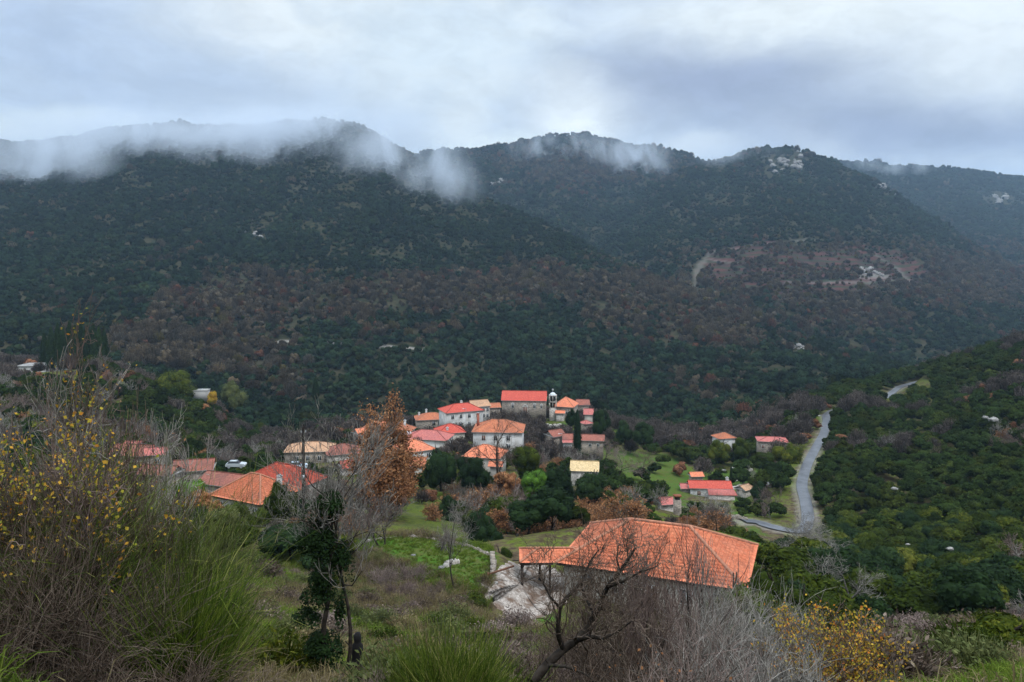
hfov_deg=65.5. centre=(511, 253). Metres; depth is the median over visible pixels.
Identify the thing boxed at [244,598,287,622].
dry shrub
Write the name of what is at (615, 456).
bare tree
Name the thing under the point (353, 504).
bare tree
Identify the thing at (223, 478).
old annexe
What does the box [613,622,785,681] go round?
dry bush
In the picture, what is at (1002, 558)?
evergreen bush
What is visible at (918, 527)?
evergreen bush
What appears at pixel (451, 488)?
rusty bush
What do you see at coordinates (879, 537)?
tree
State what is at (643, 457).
bare tree
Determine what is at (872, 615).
evergreen clump
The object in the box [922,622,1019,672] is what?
heath shrub
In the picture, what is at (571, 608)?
bare sapling
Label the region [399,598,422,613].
dry shrub
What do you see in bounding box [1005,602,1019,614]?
dry shrub
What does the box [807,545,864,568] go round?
evergreen bush
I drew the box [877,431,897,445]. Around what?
bare shrub
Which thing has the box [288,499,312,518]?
round bush
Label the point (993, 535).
evergreen bush
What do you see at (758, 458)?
round tree
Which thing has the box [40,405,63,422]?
bare tree
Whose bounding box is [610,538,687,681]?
bare sapling
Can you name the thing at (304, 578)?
heath shrub
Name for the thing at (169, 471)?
thicket shrub
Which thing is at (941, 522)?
evergreen bush
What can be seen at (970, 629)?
heath shrub
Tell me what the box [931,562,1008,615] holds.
evergreen bush
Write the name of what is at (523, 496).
bare tree
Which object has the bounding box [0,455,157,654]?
dry bush
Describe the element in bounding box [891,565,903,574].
evergreen bush
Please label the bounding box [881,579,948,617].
evergreen bush
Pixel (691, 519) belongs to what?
rusty bush
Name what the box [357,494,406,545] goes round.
bare tree
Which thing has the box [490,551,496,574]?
retaining wall
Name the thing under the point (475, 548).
terrace wall
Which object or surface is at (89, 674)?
dry bush
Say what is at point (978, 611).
heath shrub
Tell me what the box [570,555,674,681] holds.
bare sapling
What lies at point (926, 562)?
evergreen bush
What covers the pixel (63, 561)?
dry bush
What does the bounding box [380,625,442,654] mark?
grass clump
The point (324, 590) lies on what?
heath shrub
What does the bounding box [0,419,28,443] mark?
bare tree
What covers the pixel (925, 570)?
evergreen bush
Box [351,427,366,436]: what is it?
village house
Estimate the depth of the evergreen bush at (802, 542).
90.03 m
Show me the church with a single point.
(533, 403)
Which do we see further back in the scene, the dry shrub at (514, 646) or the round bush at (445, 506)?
the round bush at (445, 506)
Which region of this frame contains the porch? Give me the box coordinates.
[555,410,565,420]
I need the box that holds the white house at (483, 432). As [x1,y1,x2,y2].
[471,412,525,459]
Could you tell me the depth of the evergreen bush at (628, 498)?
127.73 m
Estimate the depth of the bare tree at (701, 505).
136.75 m
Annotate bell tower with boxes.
[549,392,556,420]
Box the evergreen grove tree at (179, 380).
[156,368,197,403]
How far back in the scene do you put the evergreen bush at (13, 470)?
100.15 m
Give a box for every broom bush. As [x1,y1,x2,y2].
[79,524,292,681]
[111,486,288,665]
[217,533,298,681]
[358,601,460,681]
[379,601,539,681]
[454,634,555,681]
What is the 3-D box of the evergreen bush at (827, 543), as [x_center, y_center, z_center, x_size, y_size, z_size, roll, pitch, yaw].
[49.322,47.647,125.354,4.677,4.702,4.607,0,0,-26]
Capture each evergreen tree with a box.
[172,474,206,503]
[263,479,298,525]
[511,446,541,474]
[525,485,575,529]
[543,464,574,500]
[573,469,607,504]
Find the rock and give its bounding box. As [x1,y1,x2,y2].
[988,416,998,421]
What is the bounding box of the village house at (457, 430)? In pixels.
[433,423,465,438]
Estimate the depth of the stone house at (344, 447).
211.37 m
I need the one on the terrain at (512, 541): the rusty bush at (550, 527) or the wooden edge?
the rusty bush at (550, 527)
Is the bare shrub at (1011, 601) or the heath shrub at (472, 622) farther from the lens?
the bare shrub at (1011, 601)
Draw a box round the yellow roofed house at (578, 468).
[570,460,599,485]
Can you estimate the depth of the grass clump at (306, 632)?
38.35 m
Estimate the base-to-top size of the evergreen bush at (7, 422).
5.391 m
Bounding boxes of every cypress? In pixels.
[38,333,47,361]
[44,326,56,371]
[53,330,65,369]
[61,325,68,353]
[66,320,71,354]
[69,324,79,369]
[78,322,83,346]
[78,331,88,357]
[84,325,90,351]
[89,331,100,358]
[90,322,95,344]
[96,326,105,357]
[102,329,109,357]
[311,377,319,402]
[572,409,581,451]
[729,466,732,477]
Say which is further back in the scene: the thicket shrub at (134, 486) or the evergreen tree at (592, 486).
the evergreen tree at (592, 486)
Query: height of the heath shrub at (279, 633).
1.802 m
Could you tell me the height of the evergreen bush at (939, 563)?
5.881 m
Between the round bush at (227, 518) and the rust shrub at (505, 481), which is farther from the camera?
the rust shrub at (505, 481)
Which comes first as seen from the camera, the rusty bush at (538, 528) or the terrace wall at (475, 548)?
the terrace wall at (475, 548)
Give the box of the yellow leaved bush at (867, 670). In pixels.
[746,593,923,681]
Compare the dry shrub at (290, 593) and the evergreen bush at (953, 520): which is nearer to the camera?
the dry shrub at (290, 593)
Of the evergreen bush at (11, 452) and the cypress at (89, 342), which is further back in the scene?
the cypress at (89, 342)
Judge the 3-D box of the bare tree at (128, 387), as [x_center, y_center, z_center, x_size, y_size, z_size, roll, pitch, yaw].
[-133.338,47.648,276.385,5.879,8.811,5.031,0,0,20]
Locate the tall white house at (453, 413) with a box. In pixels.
[437,400,484,426]
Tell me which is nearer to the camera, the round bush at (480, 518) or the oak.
the round bush at (480, 518)
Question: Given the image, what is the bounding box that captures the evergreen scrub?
[0,332,1023,553]
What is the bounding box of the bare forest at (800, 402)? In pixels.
[0,117,1023,526]
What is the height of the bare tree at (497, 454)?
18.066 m
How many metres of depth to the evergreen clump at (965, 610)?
65.25 m
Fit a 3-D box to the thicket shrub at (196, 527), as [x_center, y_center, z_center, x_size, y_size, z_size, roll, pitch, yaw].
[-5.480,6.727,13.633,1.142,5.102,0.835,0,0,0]
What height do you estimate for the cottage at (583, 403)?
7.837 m
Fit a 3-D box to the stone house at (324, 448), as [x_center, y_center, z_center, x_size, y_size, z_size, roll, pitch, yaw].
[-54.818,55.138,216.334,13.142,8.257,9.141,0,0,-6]
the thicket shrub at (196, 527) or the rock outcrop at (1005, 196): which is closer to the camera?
the thicket shrub at (196, 527)
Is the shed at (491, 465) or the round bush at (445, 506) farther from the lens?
the shed at (491, 465)
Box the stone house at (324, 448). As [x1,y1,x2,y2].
[282,441,336,462]
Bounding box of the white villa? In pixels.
[18,362,66,371]
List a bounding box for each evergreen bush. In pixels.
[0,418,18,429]
[0,449,15,463]
[1,460,36,480]
[2,446,25,463]
[4,428,28,440]
[10,437,46,453]
[17,430,46,440]
[21,448,50,463]
[30,420,49,428]
[162,501,207,525]
[216,459,227,471]
[216,516,259,548]
[255,522,310,558]
[258,529,267,542]
[298,546,335,571]
[333,534,357,553]
[477,505,489,514]
[482,496,495,506]
[488,493,522,533]
[506,498,549,534]
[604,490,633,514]
[718,525,745,537]
[744,530,767,543]
[754,540,777,571]
[764,545,820,577]
[770,534,794,547]
[777,568,799,583]
[786,579,807,591]
[787,569,853,604]
[788,537,826,548]
[805,543,830,549]
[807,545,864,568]
[816,553,864,582]
[821,530,849,541]
[821,539,839,548]
[822,525,836,528]
[824,514,845,524]
[828,522,851,539]
[831,537,860,550]
[836,516,857,528]
[836,566,895,602]
[837,509,863,525]
[851,529,863,539]
[851,548,861,553]
[852,532,868,544]
[853,593,894,619]
[857,551,870,557]
[862,557,899,575]
[865,519,878,526]
[865,544,905,574]
[875,571,910,589]
[880,508,903,516]
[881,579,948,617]
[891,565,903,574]
[894,510,923,528]
[894,547,915,553]
[897,550,919,574]
[902,543,920,553]
[902,571,923,583]
[903,527,926,539]
[904,570,924,575]
[909,566,933,574]
[912,525,928,538]
[914,520,930,525]
[914,553,938,569]
[914,556,936,569]
[914,571,942,594]
[917,537,938,554]
[918,506,943,516]
[920,523,943,537]
[924,539,960,554]
[928,558,963,570]
[931,520,949,525]
[931,552,944,556]
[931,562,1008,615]
[938,551,969,561]
[939,527,964,543]
[944,513,956,520]
[947,517,963,525]
[948,544,975,553]
[954,512,972,522]
[960,542,981,550]
[960,556,989,565]
[961,563,1023,604]
[963,500,985,512]
[966,560,978,567]
[969,547,1000,558]
[971,509,992,531]
[976,551,1022,567]
[979,520,1002,535]
[979,536,1007,548]
[982,543,1005,554]
[984,507,1011,518]
[986,532,1001,540]
[987,493,1013,509]
[990,515,1012,522]
[994,580,1012,609]
[996,516,1020,528]
[997,525,1023,543]
[1004,537,1023,557]
[1007,560,1023,580]
[1012,569,1023,582]
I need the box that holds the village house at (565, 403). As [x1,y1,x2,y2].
[556,396,578,418]
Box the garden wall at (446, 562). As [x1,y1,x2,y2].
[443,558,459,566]
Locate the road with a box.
[740,381,916,532]
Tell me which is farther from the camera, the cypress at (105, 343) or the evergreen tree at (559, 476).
the cypress at (105, 343)
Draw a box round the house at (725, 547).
[519,517,758,615]
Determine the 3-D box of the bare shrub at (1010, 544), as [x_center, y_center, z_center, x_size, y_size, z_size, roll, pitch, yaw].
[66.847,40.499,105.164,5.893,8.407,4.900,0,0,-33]
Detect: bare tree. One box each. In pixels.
[0,370,9,382]
[0,398,17,415]
[0,416,25,431]
[0,417,16,442]
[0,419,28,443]
[4,405,17,419]
[6,376,14,390]
[6,391,26,405]
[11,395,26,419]
[14,392,35,405]
[15,381,33,389]
[20,417,49,438]
[29,402,44,415]
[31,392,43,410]
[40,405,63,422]
[95,414,124,433]
[96,384,115,402]
[98,427,122,448]
[103,367,116,384]
[113,426,129,439]
[121,379,137,390]
[129,415,147,434]
[130,377,153,390]
[141,427,164,445]
[146,415,163,438]
[161,432,186,445]
[162,430,182,444]
[169,445,185,462]
[203,433,214,451]
[213,408,225,421]
[215,444,232,460]
[216,450,235,461]
[217,442,237,460]
[248,440,258,452]
[299,486,318,499]
[306,482,323,512]
[327,475,356,503]
[337,435,360,487]
[339,516,350,536]
[340,495,367,523]
[346,508,377,531]
[354,484,373,511]
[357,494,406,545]
[372,495,416,517]
[433,496,479,585]
[436,522,461,552]
[442,478,461,496]
[448,483,487,526]
[453,486,466,496]
[455,482,501,514]
[470,410,518,472]
[501,479,528,536]
[511,484,532,500]
[536,517,558,532]
[538,446,549,463]
[555,448,571,458]
[563,450,584,459]
[595,437,618,460]
[603,446,643,474]
[611,484,647,511]
[619,482,650,504]
[624,447,656,476]
[645,486,670,509]
[678,489,735,523]
[691,501,704,518]
[701,503,732,523]
[709,503,729,532]
[757,498,770,519]
[758,484,782,503]
[763,508,849,548]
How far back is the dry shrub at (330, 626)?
42.33 m
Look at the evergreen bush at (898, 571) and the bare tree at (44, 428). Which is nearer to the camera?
the evergreen bush at (898, 571)
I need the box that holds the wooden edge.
[487,565,513,574]
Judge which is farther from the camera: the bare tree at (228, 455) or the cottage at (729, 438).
the cottage at (729, 438)
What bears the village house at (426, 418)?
on the terrain at (512, 541)
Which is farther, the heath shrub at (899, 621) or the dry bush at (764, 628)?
the heath shrub at (899, 621)
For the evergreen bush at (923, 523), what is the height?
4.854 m
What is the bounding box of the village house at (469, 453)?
[461,444,508,472]
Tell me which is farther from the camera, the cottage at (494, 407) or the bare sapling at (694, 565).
the cottage at (494, 407)
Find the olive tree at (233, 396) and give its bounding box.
[220,380,248,410]
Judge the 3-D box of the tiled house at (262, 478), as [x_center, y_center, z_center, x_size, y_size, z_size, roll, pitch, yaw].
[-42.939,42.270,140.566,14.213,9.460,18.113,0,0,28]
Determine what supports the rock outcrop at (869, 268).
on the terrain at (512, 541)
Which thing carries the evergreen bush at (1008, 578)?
on the terrain at (512, 541)
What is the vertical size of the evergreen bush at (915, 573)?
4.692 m
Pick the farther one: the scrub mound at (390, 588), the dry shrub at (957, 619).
the scrub mound at (390, 588)
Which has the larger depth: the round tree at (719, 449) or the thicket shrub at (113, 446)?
the round tree at (719, 449)
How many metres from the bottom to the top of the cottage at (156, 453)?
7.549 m
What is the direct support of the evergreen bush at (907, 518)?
on the terrain at (512, 541)
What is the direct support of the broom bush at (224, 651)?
on the terrain at (512, 541)
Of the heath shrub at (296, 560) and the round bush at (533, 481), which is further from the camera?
the round bush at (533, 481)
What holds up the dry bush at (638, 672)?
on the terrain at (512, 541)
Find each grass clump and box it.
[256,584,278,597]
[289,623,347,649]
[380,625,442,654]
[383,611,421,628]
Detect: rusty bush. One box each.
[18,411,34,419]
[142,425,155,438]
[337,509,367,533]
[421,502,442,521]
[435,492,461,518]
[441,483,457,494]
[463,487,478,501]
[467,487,492,506]
[484,506,512,534]
[515,517,555,534]
[524,442,536,447]
[539,517,560,530]
[553,504,594,529]
[556,457,564,465]
[573,496,596,509]
[584,512,618,525]
[587,491,653,522]
[588,497,608,513]
[588,505,602,520]
[591,502,616,520]
[618,485,639,500]
[625,505,648,518]
[682,515,700,526]
[689,506,703,517]
[699,508,731,528]
[708,513,747,532]
[992,427,1012,437]
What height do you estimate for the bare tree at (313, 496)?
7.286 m
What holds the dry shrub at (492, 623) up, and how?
on the terrain at (512, 541)
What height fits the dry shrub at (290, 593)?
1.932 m
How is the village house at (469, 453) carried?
on the terrain at (512, 541)
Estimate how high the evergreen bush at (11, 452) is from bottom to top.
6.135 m
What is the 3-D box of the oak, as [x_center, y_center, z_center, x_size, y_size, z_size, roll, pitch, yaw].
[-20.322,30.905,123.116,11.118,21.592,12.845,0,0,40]
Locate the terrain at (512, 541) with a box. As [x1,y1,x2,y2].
[0,123,1023,678]
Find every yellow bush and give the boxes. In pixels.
[207,391,216,405]
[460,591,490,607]
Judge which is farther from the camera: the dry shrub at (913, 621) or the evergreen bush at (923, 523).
the evergreen bush at (923, 523)
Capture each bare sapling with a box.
[551,567,621,681]
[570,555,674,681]
[608,561,681,640]
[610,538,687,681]
[641,554,688,669]
[650,517,749,658]
[682,526,727,640]
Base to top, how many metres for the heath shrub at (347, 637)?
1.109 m
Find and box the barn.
[543,428,564,450]
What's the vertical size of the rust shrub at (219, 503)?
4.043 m
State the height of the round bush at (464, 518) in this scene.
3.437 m
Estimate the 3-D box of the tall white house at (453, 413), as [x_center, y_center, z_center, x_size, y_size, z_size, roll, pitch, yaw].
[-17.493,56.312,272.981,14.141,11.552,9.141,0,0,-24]
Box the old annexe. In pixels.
[199,470,244,500]
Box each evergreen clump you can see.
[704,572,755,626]
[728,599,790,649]
[744,569,793,603]
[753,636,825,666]
[769,584,810,611]
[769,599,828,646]
[797,588,870,640]
[867,614,886,631]
[938,599,978,616]
[962,610,1023,651]
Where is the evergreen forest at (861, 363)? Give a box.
[0,116,1023,521]
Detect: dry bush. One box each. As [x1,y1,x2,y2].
[0,412,318,681]
[0,420,174,681]
[0,425,305,662]
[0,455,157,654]
[0,481,236,681]
[1,582,123,670]
[3,517,265,681]
[13,636,153,681]
[16,555,138,677]
[32,465,284,681]
[37,632,177,681]
[98,631,299,681]
[223,630,305,681]
[325,652,398,681]
[442,622,522,656]
[483,627,569,681]
[502,594,707,681]
[506,607,622,678]
[515,590,693,680]
[523,631,627,681]
[540,617,732,681]
[550,600,760,681]
[596,597,822,681]
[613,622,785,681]
[614,561,816,675]
[617,564,728,643]
[617,598,853,681]
[655,563,807,648]
[657,546,849,670]
[657,576,884,681]
[705,619,850,681]
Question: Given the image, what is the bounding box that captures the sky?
[0,0,1023,175]
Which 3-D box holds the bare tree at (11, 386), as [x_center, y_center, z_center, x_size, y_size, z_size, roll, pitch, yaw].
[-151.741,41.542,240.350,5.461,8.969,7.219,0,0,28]
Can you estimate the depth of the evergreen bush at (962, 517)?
151.86 m
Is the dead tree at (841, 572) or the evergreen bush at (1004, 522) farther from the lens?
the evergreen bush at (1004, 522)
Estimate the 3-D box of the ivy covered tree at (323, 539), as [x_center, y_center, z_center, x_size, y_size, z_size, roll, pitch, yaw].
[-5.387,8.494,23.419,4.532,8.796,5.037,0,0,0]
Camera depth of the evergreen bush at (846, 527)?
152.26 m
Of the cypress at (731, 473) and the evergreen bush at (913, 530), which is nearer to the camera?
the evergreen bush at (913, 530)
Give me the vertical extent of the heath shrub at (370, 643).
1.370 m
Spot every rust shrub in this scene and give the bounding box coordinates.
[207,499,225,511]
[487,471,521,496]
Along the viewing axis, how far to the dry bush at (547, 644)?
28.92 m
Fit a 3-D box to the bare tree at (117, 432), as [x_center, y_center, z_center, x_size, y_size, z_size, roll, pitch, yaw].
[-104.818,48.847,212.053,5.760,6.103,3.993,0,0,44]
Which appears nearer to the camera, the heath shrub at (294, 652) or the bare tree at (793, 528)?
the heath shrub at (294, 652)
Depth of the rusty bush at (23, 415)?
203.36 m
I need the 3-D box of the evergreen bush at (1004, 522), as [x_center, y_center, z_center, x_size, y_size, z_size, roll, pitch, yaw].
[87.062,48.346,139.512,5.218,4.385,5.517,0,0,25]
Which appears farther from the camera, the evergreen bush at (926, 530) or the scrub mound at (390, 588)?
the evergreen bush at (926, 530)
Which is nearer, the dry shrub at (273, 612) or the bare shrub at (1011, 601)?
the dry shrub at (273, 612)
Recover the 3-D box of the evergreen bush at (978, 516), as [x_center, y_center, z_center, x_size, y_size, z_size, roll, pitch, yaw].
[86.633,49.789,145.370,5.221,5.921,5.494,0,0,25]
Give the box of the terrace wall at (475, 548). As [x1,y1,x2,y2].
[365,535,488,555]
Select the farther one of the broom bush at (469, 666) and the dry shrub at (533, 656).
the dry shrub at (533, 656)
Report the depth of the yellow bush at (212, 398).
316.92 m
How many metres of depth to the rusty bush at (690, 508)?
152.34 m
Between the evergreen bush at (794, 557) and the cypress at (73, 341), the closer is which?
the evergreen bush at (794, 557)
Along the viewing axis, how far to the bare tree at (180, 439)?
212.58 m
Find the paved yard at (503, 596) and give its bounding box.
[481,561,566,618]
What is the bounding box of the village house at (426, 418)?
[414,409,438,428]
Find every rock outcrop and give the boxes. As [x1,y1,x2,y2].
[769,157,789,174]
[790,150,803,169]
[793,343,804,349]
[859,266,883,276]
[992,193,1008,202]
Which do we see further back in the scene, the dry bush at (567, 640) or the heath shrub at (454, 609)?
the heath shrub at (454, 609)
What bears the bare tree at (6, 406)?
on the terrain at (512, 541)
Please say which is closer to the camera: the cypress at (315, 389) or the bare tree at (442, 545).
the bare tree at (442, 545)
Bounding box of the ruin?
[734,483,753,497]
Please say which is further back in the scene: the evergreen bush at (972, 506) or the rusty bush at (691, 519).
the evergreen bush at (972, 506)
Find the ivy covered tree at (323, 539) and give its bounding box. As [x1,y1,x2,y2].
[230,395,400,675]
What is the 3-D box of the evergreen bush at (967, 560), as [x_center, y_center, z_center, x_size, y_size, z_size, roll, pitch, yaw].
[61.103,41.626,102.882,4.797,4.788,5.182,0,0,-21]
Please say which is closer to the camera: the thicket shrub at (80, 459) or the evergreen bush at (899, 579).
the thicket shrub at (80, 459)
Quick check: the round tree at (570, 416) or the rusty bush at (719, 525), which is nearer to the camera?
the rusty bush at (719, 525)
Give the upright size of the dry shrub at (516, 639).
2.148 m
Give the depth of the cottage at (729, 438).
280.98 m
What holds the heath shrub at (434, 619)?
on the terrain at (512, 541)
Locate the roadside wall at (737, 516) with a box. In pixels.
[681,506,747,520]
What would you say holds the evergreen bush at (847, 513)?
on the terrain at (512, 541)
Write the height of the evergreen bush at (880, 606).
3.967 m
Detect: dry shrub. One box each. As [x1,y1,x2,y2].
[234,578,258,590]
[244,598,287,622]
[248,556,288,578]
[270,584,303,603]
[307,616,355,636]
[309,609,356,630]
[355,589,382,604]
[363,603,382,609]
[367,601,414,618]
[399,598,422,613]
[410,596,430,606]
[436,597,462,606]
[451,593,475,608]
[470,620,512,632]
[489,626,529,644]
[492,643,551,681]
[493,640,529,653]
[495,604,539,629]
[516,648,546,666]
[517,630,539,642]
[821,618,926,667]
[828,609,965,681]
[882,619,914,633]
[886,612,910,621]
[893,611,931,622]
[902,610,928,618]
[904,617,927,628]
[905,621,962,637]
[907,619,935,634]
[921,608,975,630]
[980,607,1016,615]
[996,639,1023,652]
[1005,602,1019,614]
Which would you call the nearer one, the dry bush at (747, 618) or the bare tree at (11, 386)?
the dry bush at (747, 618)
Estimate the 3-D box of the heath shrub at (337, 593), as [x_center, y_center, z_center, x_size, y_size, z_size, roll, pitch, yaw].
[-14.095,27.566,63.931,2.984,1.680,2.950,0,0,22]
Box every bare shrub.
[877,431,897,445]
[930,444,942,453]
[988,419,1008,440]
[990,431,1016,445]
[996,528,1023,556]
[1005,598,1022,614]
[1007,544,1022,556]
[1008,435,1023,445]
[1009,588,1023,612]
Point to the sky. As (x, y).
(937, 83)
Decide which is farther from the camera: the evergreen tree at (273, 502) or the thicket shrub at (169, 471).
the evergreen tree at (273, 502)
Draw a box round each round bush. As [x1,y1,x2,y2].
[203,505,239,535]
[224,500,250,517]
[248,507,267,527]
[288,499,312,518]
[437,494,457,520]
[459,510,475,526]
[463,509,494,540]
[475,518,503,542]
[497,546,512,557]
[520,469,546,496]
[750,478,766,499]
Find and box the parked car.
[225,460,246,467]
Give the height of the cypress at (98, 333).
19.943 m
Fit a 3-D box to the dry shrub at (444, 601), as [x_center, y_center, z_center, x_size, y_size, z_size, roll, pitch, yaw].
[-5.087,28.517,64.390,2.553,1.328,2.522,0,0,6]
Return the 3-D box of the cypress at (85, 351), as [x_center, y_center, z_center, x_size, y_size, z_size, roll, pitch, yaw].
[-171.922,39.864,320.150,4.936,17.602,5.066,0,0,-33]
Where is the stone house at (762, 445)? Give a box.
[755,436,788,452]
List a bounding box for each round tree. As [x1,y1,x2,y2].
[422,445,458,491]
[454,454,490,491]
[565,409,575,426]
[592,409,606,433]
[603,409,611,428]
[615,419,632,443]
[632,421,654,444]
[707,439,730,463]
[731,436,750,459]
[749,451,774,470]
[771,443,803,463]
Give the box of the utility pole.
[301,427,305,519]
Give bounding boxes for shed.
[137,463,184,491]
[338,459,353,474]
[410,457,426,474]
[488,461,503,475]
[562,440,572,447]
[580,420,593,431]
[679,483,688,492]
[688,471,704,479]
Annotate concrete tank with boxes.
[192,389,209,401]
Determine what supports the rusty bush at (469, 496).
on the terrain at (512, 541)
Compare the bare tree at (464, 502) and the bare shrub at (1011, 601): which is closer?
the bare shrub at (1011, 601)
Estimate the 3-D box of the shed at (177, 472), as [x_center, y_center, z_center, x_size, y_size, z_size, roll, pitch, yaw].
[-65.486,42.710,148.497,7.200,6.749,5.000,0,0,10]
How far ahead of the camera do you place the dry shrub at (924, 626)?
31.57 m
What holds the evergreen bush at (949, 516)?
on the terrain at (512, 541)
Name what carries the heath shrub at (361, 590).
on the terrain at (512, 541)
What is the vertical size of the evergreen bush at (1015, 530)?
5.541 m
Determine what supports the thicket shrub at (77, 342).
on the terrain at (512, 541)
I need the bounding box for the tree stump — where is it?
[345,632,362,671]
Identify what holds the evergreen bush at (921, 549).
on the terrain at (512, 541)
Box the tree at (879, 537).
[857,525,895,550]
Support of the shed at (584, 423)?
on the terrain at (512, 541)
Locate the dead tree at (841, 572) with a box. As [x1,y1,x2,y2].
[803,545,887,599]
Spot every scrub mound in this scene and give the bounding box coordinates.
[350,558,377,574]
[360,548,384,563]
[364,564,403,585]
[380,577,419,596]
[381,557,408,572]
[398,562,434,581]
[399,584,438,601]
[417,582,443,593]
[421,579,447,591]
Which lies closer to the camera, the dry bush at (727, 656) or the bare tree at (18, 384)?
the dry bush at (727, 656)
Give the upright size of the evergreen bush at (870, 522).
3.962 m
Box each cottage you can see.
[109,443,156,464]
[142,447,170,464]
[173,457,216,480]
[490,402,500,413]
[576,399,589,419]
[583,408,593,424]
[657,496,672,511]
[711,432,736,449]
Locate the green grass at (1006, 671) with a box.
[0,525,1023,681]
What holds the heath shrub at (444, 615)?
on the terrain at (512, 541)
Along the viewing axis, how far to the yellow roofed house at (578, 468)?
174.86 m
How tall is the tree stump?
1.740 m
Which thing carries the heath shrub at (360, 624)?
on the terrain at (512, 541)
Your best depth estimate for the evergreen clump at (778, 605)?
30.03 m
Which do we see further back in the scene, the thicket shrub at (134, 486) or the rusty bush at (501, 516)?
the rusty bush at (501, 516)
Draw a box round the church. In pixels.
[501,390,546,421]
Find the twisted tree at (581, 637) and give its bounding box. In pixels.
[506,502,691,681]
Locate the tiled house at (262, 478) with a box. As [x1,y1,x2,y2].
[209,462,326,517]
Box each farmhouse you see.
[562,433,604,459]
[686,477,737,499]
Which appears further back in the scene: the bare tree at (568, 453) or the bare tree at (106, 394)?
the bare tree at (106, 394)
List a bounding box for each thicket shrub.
[0,340,180,547]
[0,370,115,573]
[0,399,198,646]
[0,418,22,481]
[1,289,153,526]
[17,437,203,614]
[30,376,185,544]
[47,374,170,526]
[114,405,220,562]
[180,504,217,594]
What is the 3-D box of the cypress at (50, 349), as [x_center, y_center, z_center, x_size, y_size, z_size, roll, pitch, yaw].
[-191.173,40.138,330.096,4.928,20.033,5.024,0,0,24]
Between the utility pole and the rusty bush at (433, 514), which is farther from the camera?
the rusty bush at (433, 514)
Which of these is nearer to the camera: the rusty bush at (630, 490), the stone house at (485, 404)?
the rusty bush at (630, 490)
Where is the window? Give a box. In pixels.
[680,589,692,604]
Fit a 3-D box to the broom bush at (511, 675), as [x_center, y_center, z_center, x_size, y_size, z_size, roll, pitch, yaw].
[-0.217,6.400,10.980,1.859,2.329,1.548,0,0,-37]
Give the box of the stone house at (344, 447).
[325,443,360,461]
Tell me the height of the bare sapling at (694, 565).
4.848 m
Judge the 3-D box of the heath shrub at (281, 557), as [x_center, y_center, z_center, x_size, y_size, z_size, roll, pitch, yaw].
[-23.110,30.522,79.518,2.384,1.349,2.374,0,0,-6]
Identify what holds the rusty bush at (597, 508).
on the terrain at (512, 541)
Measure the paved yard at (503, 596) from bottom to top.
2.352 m
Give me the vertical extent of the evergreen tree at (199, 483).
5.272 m
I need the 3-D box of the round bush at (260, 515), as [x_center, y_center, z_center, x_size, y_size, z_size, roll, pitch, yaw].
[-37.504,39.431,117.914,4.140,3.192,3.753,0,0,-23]
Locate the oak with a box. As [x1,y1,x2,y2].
[344,389,428,513]
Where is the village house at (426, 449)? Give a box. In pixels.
[393,439,434,462]
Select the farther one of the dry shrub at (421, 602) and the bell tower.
the bell tower
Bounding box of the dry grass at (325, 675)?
[0,524,1023,681]
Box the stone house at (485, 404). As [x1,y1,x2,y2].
[468,399,490,420]
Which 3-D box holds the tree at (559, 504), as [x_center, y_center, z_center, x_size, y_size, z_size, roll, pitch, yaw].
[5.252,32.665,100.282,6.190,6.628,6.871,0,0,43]
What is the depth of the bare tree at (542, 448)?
204.04 m
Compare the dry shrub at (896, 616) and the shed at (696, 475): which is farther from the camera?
the shed at (696, 475)
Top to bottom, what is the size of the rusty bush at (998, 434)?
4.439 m
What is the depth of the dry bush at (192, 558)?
9.68 m
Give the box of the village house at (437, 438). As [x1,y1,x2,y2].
[408,429,454,447]
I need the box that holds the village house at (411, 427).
[364,419,416,439]
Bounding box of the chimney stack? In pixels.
[673,494,681,515]
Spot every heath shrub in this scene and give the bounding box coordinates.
[223,617,264,636]
[242,624,283,655]
[246,626,340,676]
[260,622,304,644]
[271,611,314,638]
[272,552,290,562]
[292,571,311,584]
[294,556,303,568]
[301,587,338,602]
[315,574,344,588]
[330,634,442,681]
[331,586,353,603]
[339,631,365,647]
[344,576,360,583]
[344,604,368,618]
[353,584,376,594]
[353,621,369,628]
[356,607,401,627]
[361,623,406,644]
[363,640,388,656]
[419,611,461,626]
[421,610,457,621]
[422,614,476,641]
[433,599,476,621]
[456,614,486,629]
[460,627,507,646]
[868,619,944,658]
[872,621,940,648]
[883,618,912,629]
[915,609,1017,656]
[919,612,950,621]
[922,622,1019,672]
[964,605,995,622]
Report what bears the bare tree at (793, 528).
on the terrain at (512, 541)
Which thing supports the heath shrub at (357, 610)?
on the terrain at (512, 541)
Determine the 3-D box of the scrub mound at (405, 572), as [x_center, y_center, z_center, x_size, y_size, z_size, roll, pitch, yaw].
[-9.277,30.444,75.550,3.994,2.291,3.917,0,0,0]
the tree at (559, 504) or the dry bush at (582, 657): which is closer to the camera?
the dry bush at (582, 657)
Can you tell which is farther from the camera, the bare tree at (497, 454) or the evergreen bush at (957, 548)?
the bare tree at (497, 454)

